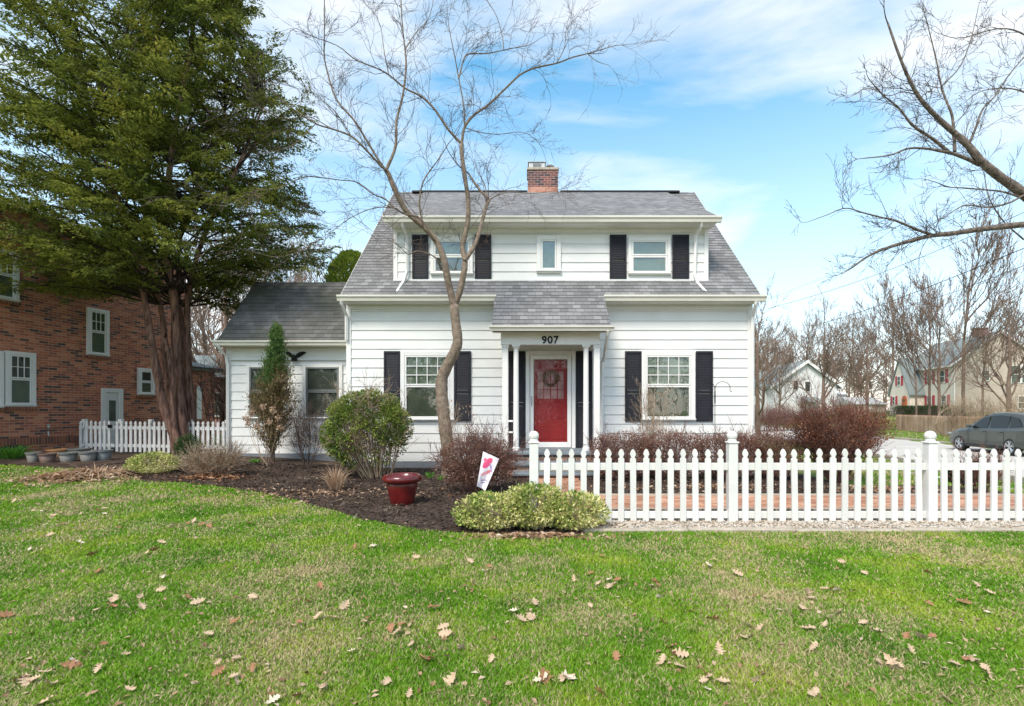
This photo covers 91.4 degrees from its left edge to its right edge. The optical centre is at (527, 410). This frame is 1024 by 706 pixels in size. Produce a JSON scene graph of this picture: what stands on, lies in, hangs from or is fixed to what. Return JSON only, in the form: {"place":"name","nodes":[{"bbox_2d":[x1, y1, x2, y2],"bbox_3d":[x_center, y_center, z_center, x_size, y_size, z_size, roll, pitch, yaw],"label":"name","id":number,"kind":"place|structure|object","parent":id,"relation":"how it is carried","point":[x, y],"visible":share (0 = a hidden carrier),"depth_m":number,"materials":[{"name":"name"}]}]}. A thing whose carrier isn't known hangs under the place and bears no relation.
{"place":"outdoors","nodes":[
{"label":"outdoors","id":0,"kind":"place"},
{"bbox_2d":[0,412,1023,705],"bbox_3d":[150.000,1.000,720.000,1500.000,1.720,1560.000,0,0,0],"label":"ground","id":1,"kind":"structure","parent":0,"point":[894,430],"depth_m":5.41,"materials":[{"name":"green plant"}]},
{"bbox_2d":[17,672,31,686],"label":"oak leaf","id":2,"kind":"object","parent":1,"relation":"on","point":[24,681],"visible":1,"depth_m":2.35,"materials":[{"name":"plant"}]},
{"bbox_2d":[60,658,82,669],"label":"oak leaf","id":3,"kind":"object","parent":1,"relation":"on","point":[72,663],"visible":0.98,"depth_m":2.50,"materials":[{"name":"plant"}]},
{"bbox_2d":[0,203,225,454],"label":"brick house","id":4,"kind":"structure","parent":1,"relation":"on","point":[66,369],"depth_m":13.61,"materials":[{"name":"red brick"}]},
{"bbox_2d":[0,351,5,407],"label":"window","id":5,"kind":"structure","parent":4,"relation":"in","point":[1,352],"depth_m":12.10,"materials":[{"name":"white glass"}]},
{"bbox_2d":[0,249,20,301],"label":"window","id":6,"kind":"structure","parent":4,"relation":"in","point":[11,296],"depth_m":12.30,"materials":[{"name":"white glass"}]},
{"bbox_2d":[4,351,37,406],"bbox_3d":[-12.689,-0.781,12.495,0.095,1.370,0.669,0,0,12],"label":"window","id":7,"kind":"structure","parent":4,"relation":"in","point":[20,391],"depth_m":12.48,"materials":[{"name":"white glass"}]},
{"bbox_2d":[86,307,110,356],"bbox_3d":[-12.308,-2.243,14.306,0.095,1.348,0.633,0,0,12],"label":"window","id":8,"kind":"structure","parent":4,"relation":"in","point":[97,320],"depth_m":14.30,"materials":[{"name":"white glass"}]},
{"bbox_2d":[101,388,122,448],"bbox_3d":[-12.242,0.230,14.704,0.060,1.760,0.609,0,0,12],"label":"door","id":9,"kind":"structure","parent":4,"relation":"in","point":[111,402],"depth_m":14.68,"materials":[{"name":"wood"}]},
{"bbox_2d":[137,368,155,395],"bbox_3d":[-12.010,-0.905,15.719,0.095,0.845,0.583,0,0,12],"label":"window","id":10,"kind":"structure","parent":4,"relation":"in","point":[147,386],"depth_m":15.69,"materials":[{"name":"white glass"}]},
{"bbox_2d":[196,386,201,418],"bbox_3d":[-11.952,-0.290,18.122,0.060,1.200,0.208,0,0,12],"label":"window","id":11,"kind":"structure","parent":4,"relation":"in","point":[199,402],"depth_m":18.08,"materials":[{"name":"glass"}]},
{"bbox_2d":[192,355,223,433],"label":"pink house","id":12,"kind":"structure","parent":1,"relation":"on","point":[197,358],"depth_m":25.77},
{"bbox_2d":[192,333,225,443],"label":"bare shrub","id":13,"kind":"object","parent":1,"relation":"on","point":[220,412],"visible":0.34,"depth_m":16.26,"materials":[{"name":"plant"}]},
{"bbox_2d":[182,193,247,354],"bbox_3d":[-19.827,-6.199,30.647,7.260,14.624,9.406,0,0,8],"label":"bare tree","id":14,"kind":"object","parent":1,"relation":"on","point":[193,347],"visible":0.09,"depth_m":30.81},
{"bbox_2d":[190,209,304,431],"bbox_3d":[-15.362,-4.930,24.387,6.787,12.088,7.676,0,0,42],"label":"bare tree","id":15,"kind":"object","parent":1,"relation":"on","point":[223,325],"visible":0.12,"depth_m":24.31,"materials":[{"name":"plant"}]},
{"bbox_2d":[230,207,319,319],"bbox_3d":[-18.074,-6.808,35.676,8.065,15.843,10.449,0,0,-9],"label":"bare tree","id":16,"kind":"object","parent":1,"relation":"on","point":[284,275],"visible":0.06,"depth_m":35.83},
{"bbox_2d":[284,235,350,281],"bbox_3d":[-13.785,-5.913,34.537,6.912,14.054,5.996,0,0,6],"label":"bare tree","id":17,"kind":"object","parent":1,"relation":"on","point":[310,276],"visible":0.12,"depth_m":33.27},
{"bbox_2d":[322,248,361,281],"bbox_3d":[-6.334,-2.283,18.028,2.830,6.985,2.821,0,0,0],"label":"arborvitae","id":18,"kind":"object","parent":1,"relation":"on","point":[346,260],"visible":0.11,"depth_m":17.37,"materials":[{"name":"green plant"}]},
{"bbox_2d":[443,671,455,687],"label":"oak leaf","id":19,"kind":"object","parent":1,"relation":"on","point":[450,679],"visible":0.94,"depth_m":2.36,"materials":[{"name":"plant"}]},
{"bbox_2d":[0,448,952,537],"bbox_3d":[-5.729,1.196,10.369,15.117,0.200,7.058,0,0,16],"label":"mulch bed","id":20,"kind":"object","parent":1,"relation":"on","point":[119,457],"visible":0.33,"depth_m":8.53,"materials":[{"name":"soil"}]},
{"bbox_2d":[0,445,36,458],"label":"iris leaves","id":21,"kind":"object","parent":20,"relation":"on","point":[9,453],"visible":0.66,"depth_m":11.36,"materials":[{"name":"plant"}]},
{"bbox_2d":[25,452,41,461],"bbox_3d":[-10.609,1.003,10.712,0.271,0.218,0.271,0,0,0],"label":"flower pot","id":22,"kind":"object","parent":20,"relation":"on","point":[32,457],"visible":0.79,"depth_m":10.63,"materials":[{"name":"grey plastic"}]},
{"bbox_2d":[37,453,56,462],"bbox_3d":[-10.229,1.010,10.628,0.323,0.207,0.323,0,0,0],"label":"flower pot","id":23,"kind":"object","parent":20,"relation":"on","point":[47,457],"visible":0.95,"depth_m":10.54,"materials":[{"name":"brown plastic"}]},
{"bbox_2d":[57,452,77,461],"bbox_3d":[-9.948,1.006,10.800,0.364,0.210,0.364,0,0,0],"label":"flower pot","id":24,"kind":"object","parent":20,"relation":"on","point":[67,456],"visible":0.85,"depth_m":10.70,"materials":[{"name":"grey plastic"}]},
{"bbox_2d":[79,419,87,447],"bbox_3d":[-11.861,0.670,13.326,0.160,0.880,0.152,0,0,12],"label":"fence post","id":25,"kind":"object","parent":20,"relation":"on","point":[82,423],"visible":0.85,"depth_m":13.27,"materials":[{"name":"wood"}]},
{"bbox_2d":[3,466,169,486],"bbox_3d":[-8.143,1.133,8.965,3.127,0.227,1.777,0,0,20],"label":"leaf pile","id":26,"kind":"object","parent":20,"relation":"on","point":[72,476],"visible":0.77,"depth_m":8.68,"materials":[{"name":"brown plant"}]},
{"bbox_2d":[37,464,136,483],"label":"dry stalks","id":27,"kind":"object","parent":26,"relation":"on","point":[92,469],"visible":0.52,"depth_m":8.81,"materials":[{"name":"plant"}]},
{"bbox_2d":[78,451,97,460],"bbox_3d":[-9.595,1.000,10.894,0.349,0.222,0.349,0,0,0],"label":"flower pot","id":28,"kind":"object","parent":20,"relation":"on","point":[88,455],"visible":0.91,"depth_m":10.80,"materials":[{"name":"grey plastic"}]},
{"bbox_2d":[85,420,114,450],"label":"garden gate","id":29,"kind":"structure","parent":20,"relation":"on","point":[100,445],"depth_m":13.12,"materials":[{"name":"white wood"}]},
{"bbox_2d":[93,449,113,459],"bbox_3d":[-9.435,0.992,11.100,0.356,0.236,0.356,0,0,0],"label":"flower pot","id":30,"kind":"object","parent":20,"relation":"on","point":[104,454],"visible":0.89,"depth_m":11.00,"materials":[{"name":"grey plastic"}]},
{"bbox_2d":[122,449,185,473],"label":"variegated shrub","id":31,"kind":"object","parent":20,"relation":"on","point":[144,466],"visible":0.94,"depth_m":9.20,"materials":[{"name":"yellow plant"}]},
{"bbox_2d":[0,0,340,454],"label":"evergreen tree","id":32,"kind":"object","parent":20,"relation":"on","point":[144,135],"visible":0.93,"depth_m":11.31,"materials":[{"name":"green plant"}]},
{"bbox_2d":[115,419,225,453],"bbox_3d":[-9.028,0.670,12.719,3.554,0.880,0.152,0,0,12],"label":"picket fence","id":33,"kind":"object","parent":20,"relation":"on","point":[151,428],"visible":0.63,"depth_m":12.78,"materials":[{"name":"wood"}]},
{"bbox_2d":[173,433,204,459],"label":"yew shrub","id":34,"kind":"object","parent":20,"relation":"on","point":[182,448],"visible":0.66,"depth_m":10.90,"materials":[{"name":"green plant"}]},
{"bbox_2d":[154,428,253,475],"bbox_3d":[-5.873,0.780,9.207,1.493,0.906,1.262,0,0,0],"label":"dry shrub","id":35,"kind":"object","parent":20,"relation":"on","point":[210,457],"visible":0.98,"depth_m":9.11,"materials":[{"name":"orange plant"}]},
{"bbox_2d":[155,472,258,483],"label":"leaf litter","id":36,"kind":"object","parent":20,"relation":"on","point":[218,476],"visible":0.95,"depth_m":8.93,"materials":[{"name":"orange plant"}]},
{"bbox_2d":[242,404,283,465],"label":"hydrangea","id":37,"kind":"object","parent":20,"relation":"on","point":[267,420],"visible":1,"depth_m":10.48,"materials":[{"name":"plant"}]},
{"bbox_2d":[244,320,301,461],"bbox_3d":[-5.723,-0.448,11.190,1.265,3.212,1.125,0,0,0],"label":"juniper","id":38,"kind":"object","parent":20,"relation":"on","point":[273,386],"visible":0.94,"depth_m":11.09,"materials":[{"name":"plant"}]},
{"bbox_2d":[97,475,478,505],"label":"leaf litter","id":39,"kind":"object","parent":20,"relation":"on","point":[324,491],"visible":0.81,"depth_m":7.72,"materials":[{"name":"brown plant"}]},
{"bbox_2d":[273,388,333,467],"bbox_3d":[-4.658,0.342,10.604,1.249,1.834,1.334,0,0,-13],"label":"bare shrub","id":40,"kind":"object","parent":20,"relation":"on","point":[299,426],"visible":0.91,"depth_m":10.54,"materials":[{"name":"orange plant"}]},
{"bbox_2d":[316,465,354,490],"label":"dry grass clump","id":41,"kind":"object","parent":20,"relation":"on","point":[336,479],"visible":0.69,"depth_m":8.06,"materials":[{"name":"plant"}]},
{"bbox_2d":[300,365,423,478],"bbox_3d":[-3.159,0.224,9.698,2.208,2.189,2.014,0,0,0],"label":"rounded shrub","id":42,"kind":"object","parent":20,"relation":"on","point":[349,447],"visible":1,"depth_m":9.36,"materials":[{"name":"green plant"}]},
{"bbox_2d":[382,472,421,505],"bbox_3d":[-1.751,1.100,6.950,0.540,0.420,0.540,0,0,0],"label":"flower pot","id":43,"kind":"object","parent":20,"relation":"on","point":[401,487],"visible":0.98,"depth_m":6.79,"materials":[{"name":"red ceramic"}]},
{"bbox_2d":[133,0,678,479],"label":"bare tree","id":44,"kind":"object","parent":20,"relation":"on","point":[443,374],"visible":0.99,"depth_m":9.34,"materials":[{"name":"brown plant"}]},
{"bbox_2d":[437,397,479,479],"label":"bare shrub","id":45,"kind":"object","parent":20,"relation":"on","point":[454,421],"visible":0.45,"depth_m":9.26,"materials":[{"name":"plant"}]},
{"bbox_2d":[419,415,529,492],"bbox_3d":[-0.827,0.680,7.933,1.467,1.311,1.650,0,0,36],"label":"barberry shrub","id":46,"kind":"object","parent":20,"relation":"on","point":[471,451],"visible":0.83,"depth_m":7.80,"materials":[{"name":"red plant"}]},
{"bbox_2d":[477,450,499,489],"bbox_3d":[-0.578,0.946,7.353,0.342,0.729,0.069,0,0,0],"label":"garden flag","id":47,"kind":"object","parent":20,"relation":"on","point":[488,464],"visible":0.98,"depth_m":7.35,"materials":[{"name":"fabric"}]},
{"bbox_2d":[450,489,528,530],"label":"variegated shrub","id":48,"kind":"object","parent":20,"relation":"on","point":[475,502],"visible":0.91,"depth_m":5.35,"materials":[{"name":"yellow plant"}]},
{"bbox_2d":[423,530,644,541],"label":"leaf litter","id":49,"kind":"object","parent":20,"relation":"on","point":[515,534],"visible":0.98,"depth_m":5.10,"materials":[{"name":"brown plant"}]},
{"bbox_2d":[495,477,573,531],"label":"variegated shrub","id":50,"kind":"object","parent":20,"relation":"on","point":[533,522],"visible":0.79,"depth_m":5.39,"materials":[{"name":"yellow plant"}]},
{"bbox_2d":[535,486,611,530],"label":"variegated shrub","id":51,"kind":"object","parent":20,"relation":"on","point":[595,509],"visible":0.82,"depth_m":5.36,"materials":[{"name":"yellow plant"}]},
{"bbox_2d":[212,161,766,478],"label":"white house","id":52,"kind":"structure","parent":1,"relation":"on","point":[575,320],"depth_m":11.32,"materials":[{"name":"wood"}]},
{"bbox_2d":[246,364,286,418],"bbox_3d":[-6.267,-0.450,11.953,0.975,1.320,0.095,0,0,0],"label":"window","id":53,"kind":"structure","parent":52,"relation":"in","point":[252,370],"depth_m":11.94,"materials":[{"name":"white glass"}]},
{"bbox_2d":[302,364,342,418],"bbox_3d":[-4.919,-0.450,11.953,0.975,1.320,0.095,0,0,0],"label":"window","id":54,"kind":"structure","parent":52,"relation":"in","point":[312,374],"depth_m":11.97,"materials":[{"name":"white glass"}]},
{"bbox_2d":[400,351,453,420],"bbox_3d":[-2.275,-0.550,11.282,1.240,1.580,0.095,0,0,0],"label":"window","id":55,"kind":"structure","parent":52,"relation":"in","point":[423,367],"depth_m":11.30,"materials":[{"name":"white glass"}]},
{"bbox_2d":[534,359,566,441],"bbox_3d":[0.515,-0.205,11.276,0.870,2.070,0.064,0,0,0],"label":"door","id":56,"kind":"structure","parent":52,"relation":"in","point":[550,375],"depth_m":11.29,"materials":[{"name":"wood"}]},
{"bbox_2d":[530,355,570,446],"bbox_3d":[0.515,-0.208,11.219,0.920,2.075,0.078,0,0,0],"label":"storm door","id":57,"kind":"structure","parent":52,"relation":"in","point":[541,444],"depth_m":11.23,"materials":[{"name":"white glass"}]},
{"bbox_2d":[641,351,695,420],"bbox_3d":[3.176,-0.550,11.282,1.240,1.580,0.095,0,0,0],"label":"window","id":58,"kind":"structure","parent":52,"relation":"in","point":[677,368],"depth_m":11.30,"materials":[{"name":"white glass"}]},
{"bbox_2d":[760,212,1023,310],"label":"overhead wire","id":59,"kind":"object","parent":52,"relation":"attached to","point":[895,267],"visible":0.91,"depth_m":12.26,"materials":[{"name":"black metal"}]},
{"bbox_2d":[0,504,1023,705],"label":"leaf bits","id":60,"kind":"object","parent":1,"relation":"on","point":[420,672],"visible":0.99,"depth_m":2.66,"materials":[{"name":"brown plant"}]},
{"bbox_2d":[539,667,552,687],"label":"oak leaf","id":61,"kind":"object","parent":1,"relation":"on","point":[547,678],"visible":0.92,"depth_m":2.37,"materials":[{"name":"plant"}]},
{"bbox_2d":[191,305,1021,406],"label":"distant woods","id":62,"kind":"object","parent":1,"relation":"on","point":[884,381],"visible":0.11,"depth_m":126.73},
{"bbox_2d":[579,470,885,510],"bbox_3d":[3.110,1.296,8.550,4.980,0.001,6.100,0,0,0],"label":"mulch bed","id":63,"kind":"object","parent":1,"relation":"on","point":[589,487],"visible":0.09,"depth_m":8.75,"materials":[{"name":"soil"}]},
{"bbox_2d":[582,425,666,480],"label":"barberry shrub","id":64,"kind":"object","parent":63,"relation":"on","point":[607,442],"visible":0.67,"depth_m":9.19,"materials":[{"name":"red plant"}]},
{"bbox_2d":[620,376,684,476],"bbox_3d":[2.442,0.323,9.878,1.079,2.019,1.146,0,0,-12],"label":"bare shrub","id":65,"kind":"object","parent":63,"relation":"on","point":[652,427],"visible":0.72,"depth_m":9.75,"materials":[{"name":"plant"}]},
{"bbox_2d":[637,417,712,480],"bbox_3d":[2.706,0.688,9.420,1.525,1.293,1.322,0,0,38],"label":"barberry shrub","id":66,"kind":"object","parent":63,"relation":"on","point":[669,441],"visible":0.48,"depth_m":9.23,"materials":[{"name":"red plant"}]},
{"bbox_2d":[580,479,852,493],"bbox_3d":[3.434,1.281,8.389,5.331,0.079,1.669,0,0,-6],"label":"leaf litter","id":67,"kind":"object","parent":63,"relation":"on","point":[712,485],"visible":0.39,"depth_m":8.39,"materials":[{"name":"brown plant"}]},
{"bbox_2d":[688,415,764,478],"bbox_3d":[3.777,0.705,9.382,1.440,1.261,1.309,0,0,-33],"label":"barberry shrub","id":68,"kind":"object","parent":63,"relation":"on","point":[741,437],"visible":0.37,"depth_m":9.26,"materials":[{"name":"red plant"}]},
{"bbox_2d":[741,414,808,478],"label":"barberry shrub","id":69,"kind":"object","parent":63,"relation":"on","point":[780,442],"visible":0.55,"depth_m":9.29,"materials":[{"name":"red plant"}]},
{"bbox_2d":[772,375,913,482],"bbox_3d":[5.599,0.330,8.959,2.141,2.018,2.110,0,0,31],"label":"burning bush","id":70,"kind":"object","parent":63,"relation":"on","point":[845,431],"visible":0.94,"depth_m":8.73,"materials":[{"name":"brown plant"}]},
{"bbox_2d":[754,309,788,419],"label":"bare tree","id":71,"kind":"object","parent":1,"relation":"on","point":[768,332],"visible":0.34,"depth_m":77.51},
{"bbox_2d":[754,401,798,431],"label":"bare shrub","id":72,"kind":"object","parent":1,"relation":"on","point":[770,413],"visible":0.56,"depth_m":43.57,"materials":[{"name":"plant"}]},
{"bbox_2d":[754,271,802,436],"bbox_3d":[11.841,-2.920,27.270,5.050,9.066,5.712,0,0,40],"label":"bare tree","id":73,"kind":"object","parent":1,"relation":"on","point":[757,391],"visible":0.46,"depth_m":26.95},
{"bbox_2d":[761,336,809,409],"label":"bare tree","id":74,"kind":"object","parent":1,"relation":"on","point":[784,367],"visible":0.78,"depth_m":59.36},
{"bbox_2d":[767,396,819,430],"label":"bare shrub","id":75,"kind":"object","parent":1,"relation":"on","point":[784,425],"visible":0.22,"depth_m":45.64,"materials":[{"name":"plant"}]},
{"bbox_2d":[764,297,834,364],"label":"bare tree","id":76,"kind":"object","parent":1,"relation":"on","point":[807,355],"visible":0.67,"depth_m":89.16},
{"bbox_2d":[754,360,847,415],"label":"white gabled house","id":77,"kind":"structure","parent":1,"relation":"on","point":[812,370],"depth_m":80.00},
{"bbox_2d":[580,518,1023,528],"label":"gravel strip","id":78,"kind":"object","parent":1,"relation":"on","point":[891,522],"visible":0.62,"depth_m":5.64,"materials":[{"name":"gravel"}]},
{"bbox_2d":[529,431,1023,521],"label":"picket fence","id":79,"kind":"object","parent":78,"relation":"on","point":[930,466],"visible":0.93,"depth_m":5.79,"materials":[{"name":"wood"}]},
{"bbox_2d":[582,527,1023,532],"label":"concrete edging","id":80,"kind":"object","parent":1,"relation":"on","point":[901,529],"visible":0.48,"depth_m":5.35,"materials":[{"name":"concrete"}]},
{"bbox_2d":[599,494,1023,510],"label":"path edging","id":81,"kind":"object","parent":1,"relation":"on","point":[826,509],"visible":0.11,"depth_m":6.45,"materials":[{"name":"concrete"}]},
{"bbox_2d":[780,285,886,408],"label":"bare tree","id":82,"kind":"object","parent":1,"relation":"on","point":[825,350],"visible":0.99,"depth_m":55.22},
{"bbox_2d":[813,299,879,396],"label":"bare tree","id":83,"kind":"object","parent":1,"relation":"on","point":[850,344],"visible":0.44,"depth_m":79.66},
{"bbox_2d":[835,397,885,411],"bbox_3d":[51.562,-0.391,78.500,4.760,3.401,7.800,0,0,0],"label":"car","id":84,"kind":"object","parent":1,"relation":"on","point":[862,399],"depth_m":76.51,"materials":[{"name":"beige paint"}]},
{"bbox_2d":[833,297,903,416],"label":"bare tree","id":85,"kind":"object","parent":1,"relation":"on","point":[867,372],"visible":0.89,"depth_m":56.01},
{"bbox_2d":[843,259,924,377],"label":"bare tree","id":86,"kind":"object","parent":1,"relation":"on","point":[885,286],"visible":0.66,"depth_m":73.77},
{"bbox_2d":[757,426,1023,493],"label":"grass","id":87,"kind":"structure","parent":1,"relation":"on","point":[1012,485],"depth_m":10.72,"materials":[{"name":"plant"}]},
{"bbox_2d":[883,652,901,669],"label":"oak leaf","id":88,"kind":"object","parent":1,"relation":"on","point":[887,657],"visible":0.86,"depth_m":2.53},
{"bbox_2d":[764,437,1023,482],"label":"kerb","id":89,"kind":"structure","parent":1,"relation":"on","point":[900,459],"depth_m":18.04,"materials":[{"name":"concrete"}]},
{"bbox_2d":[784,0,1023,286],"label":"bare tree","id":90,"kind":"object","parent":1,"relation":"on","point":[1013,186],"visible":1,"depth_m":8.60,"materials":[{"name":"brown plant"}]},
{"bbox_2d":[874,257,970,415],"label":"bare tree","id":91,"kind":"object","parent":1,"relation":"on","point":[929,356],"visible":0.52,"depth_m":45.47,"materials":[{"name":"plant"}]},
{"bbox_2d":[893,405,958,416],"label":"box hedge","id":92,"kind":"object","parent":1,"relation":"on","point":[912,410],"visible":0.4,"depth_m":52.02,"materials":[{"name":"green plant"}]},
{"bbox_2d":[855,396,999,427],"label":"bare shrub","id":93,"kind":"object","parent":1,"relation":"on","point":[900,412],"visible":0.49,"depth_m":46.87,"materials":[{"name":"plant"}]},
{"bbox_2d":[879,280,979,414],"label":"bare tree","id":94,"kind":"object","parent":1,"relation":"on","point":[893,335],"visible":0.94,"depth_m":43.96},
{"bbox_2d":[896,414,982,434],"bbox_3d":[28.182,1.025,32.282,0.090,1.370,28.755,0,0,22],"label":"wooden fence","id":95,"kind":"object","parent":1,"relation":"on","point":[909,423],"visible":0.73,"depth_m":37.73,"materials":[{"name":"wood"}]},
{"bbox_2d":[873,485,1014,493],"bbox_3d":[7.550,1.485,7.110,3.900,0.379,3.220,0,0,0],"label":"mulch bed","id":96,"kind":"object","parent":1,"relation":"on","point":[962,491],"visible":0.13,"depth_m":8.09,"materials":[{"name":"soil"}]},
{"bbox_2d":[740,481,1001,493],"bbox_3d":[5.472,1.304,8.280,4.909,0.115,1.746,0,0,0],"label":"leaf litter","id":97,"kind":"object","parent":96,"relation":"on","point":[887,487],"visible":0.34,"depth_m":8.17,"materials":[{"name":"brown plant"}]},
{"bbox_2d":[948,437,1013,491],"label":"bare shrub","id":98,"kind":"object","parent":96,"relation":"on","point":[975,475],"visible":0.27,"depth_m":8.02,"materials":[{"name":"orange plant"}]},
{"bbox_2d":[897,267,999,415],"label":"bare tree","id":99,"kind":"object","parent":1,"relation":"on","point":[925,343],"visible":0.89,"depth_m":42.93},
{"bbox_2d":[887,327,1023,414],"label":"beige house","id":100,"kind":"structure","parent":1,"relation":"on","point":[901,388],"depth_m":55.98,"materials":[{"name":"paint"}]},
{"bbox_2d":[914,174,1023,414],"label":"bare tree","id":101,"kind":"object","parent":1,"relation":"on","point":[999,249],"visible":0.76,"depth_m":48.23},
{"bbox_2d":[919,381,1023,436],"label":"bare shrub","id":102,"kind":"object","parent":1,"relation":"on","point":[1014,406],"visible":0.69,"depth_m":33.00,"materials":[{"name":"plant"}]},
{"bbox_2d":[945,270,1023,416],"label":"bare tree","id":103,"kind":"object","parent":1,"relation":"on","point":[992,326],"visible":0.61,"depth_m":40.97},
{"bbox_2d":[945,274,1023,411],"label":"bare tree","id":104,"kind":"object","parent":1,"relation":"on","point":[1010,373],"visible":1,"depth_m":36.29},
{"bbox_2d":[0,0,1023,410],"label":"sky","id":105,"kind":"structure","parent":0,"point":[736,115],"materials":[{"name":"blue"}]},
{"bbox_2d":[538,478,590,508],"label":"path","id":106,"kind":"structure","parent":0,"point":[577,481],"depth_m":8.88,"materials":[{"name":"brick"}]},
{"bbox_2d":[599,495,1023,507],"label":"path","id":107,"kind":"structure","parent":0,"point":[639,501],"depth_m":7.00,"materials":[{"name":"brick"}]},
{"bbox_2d":[754,426,1023,476],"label":"street","id":108,"kind":"structure","parent":0,"point":[901,447],"depth_m":24.15,"materials":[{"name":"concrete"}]},
{"bbox_2d":[948,412,1023,455],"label":"parked car","id":109,"kind":"object","parent":108,"relation":"on","point":[1000,429],"visible":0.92,"depth_m":21.07,"materials":[{"name":"grey paint"}]},
{"bbox_2d":[813,248,1023,325],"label":"overhead wire","id":110,"kind":"object","parent":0,"point":[934,284],"visible":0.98,"depth_m":32.00,"materials":[{"name":"black metal"}]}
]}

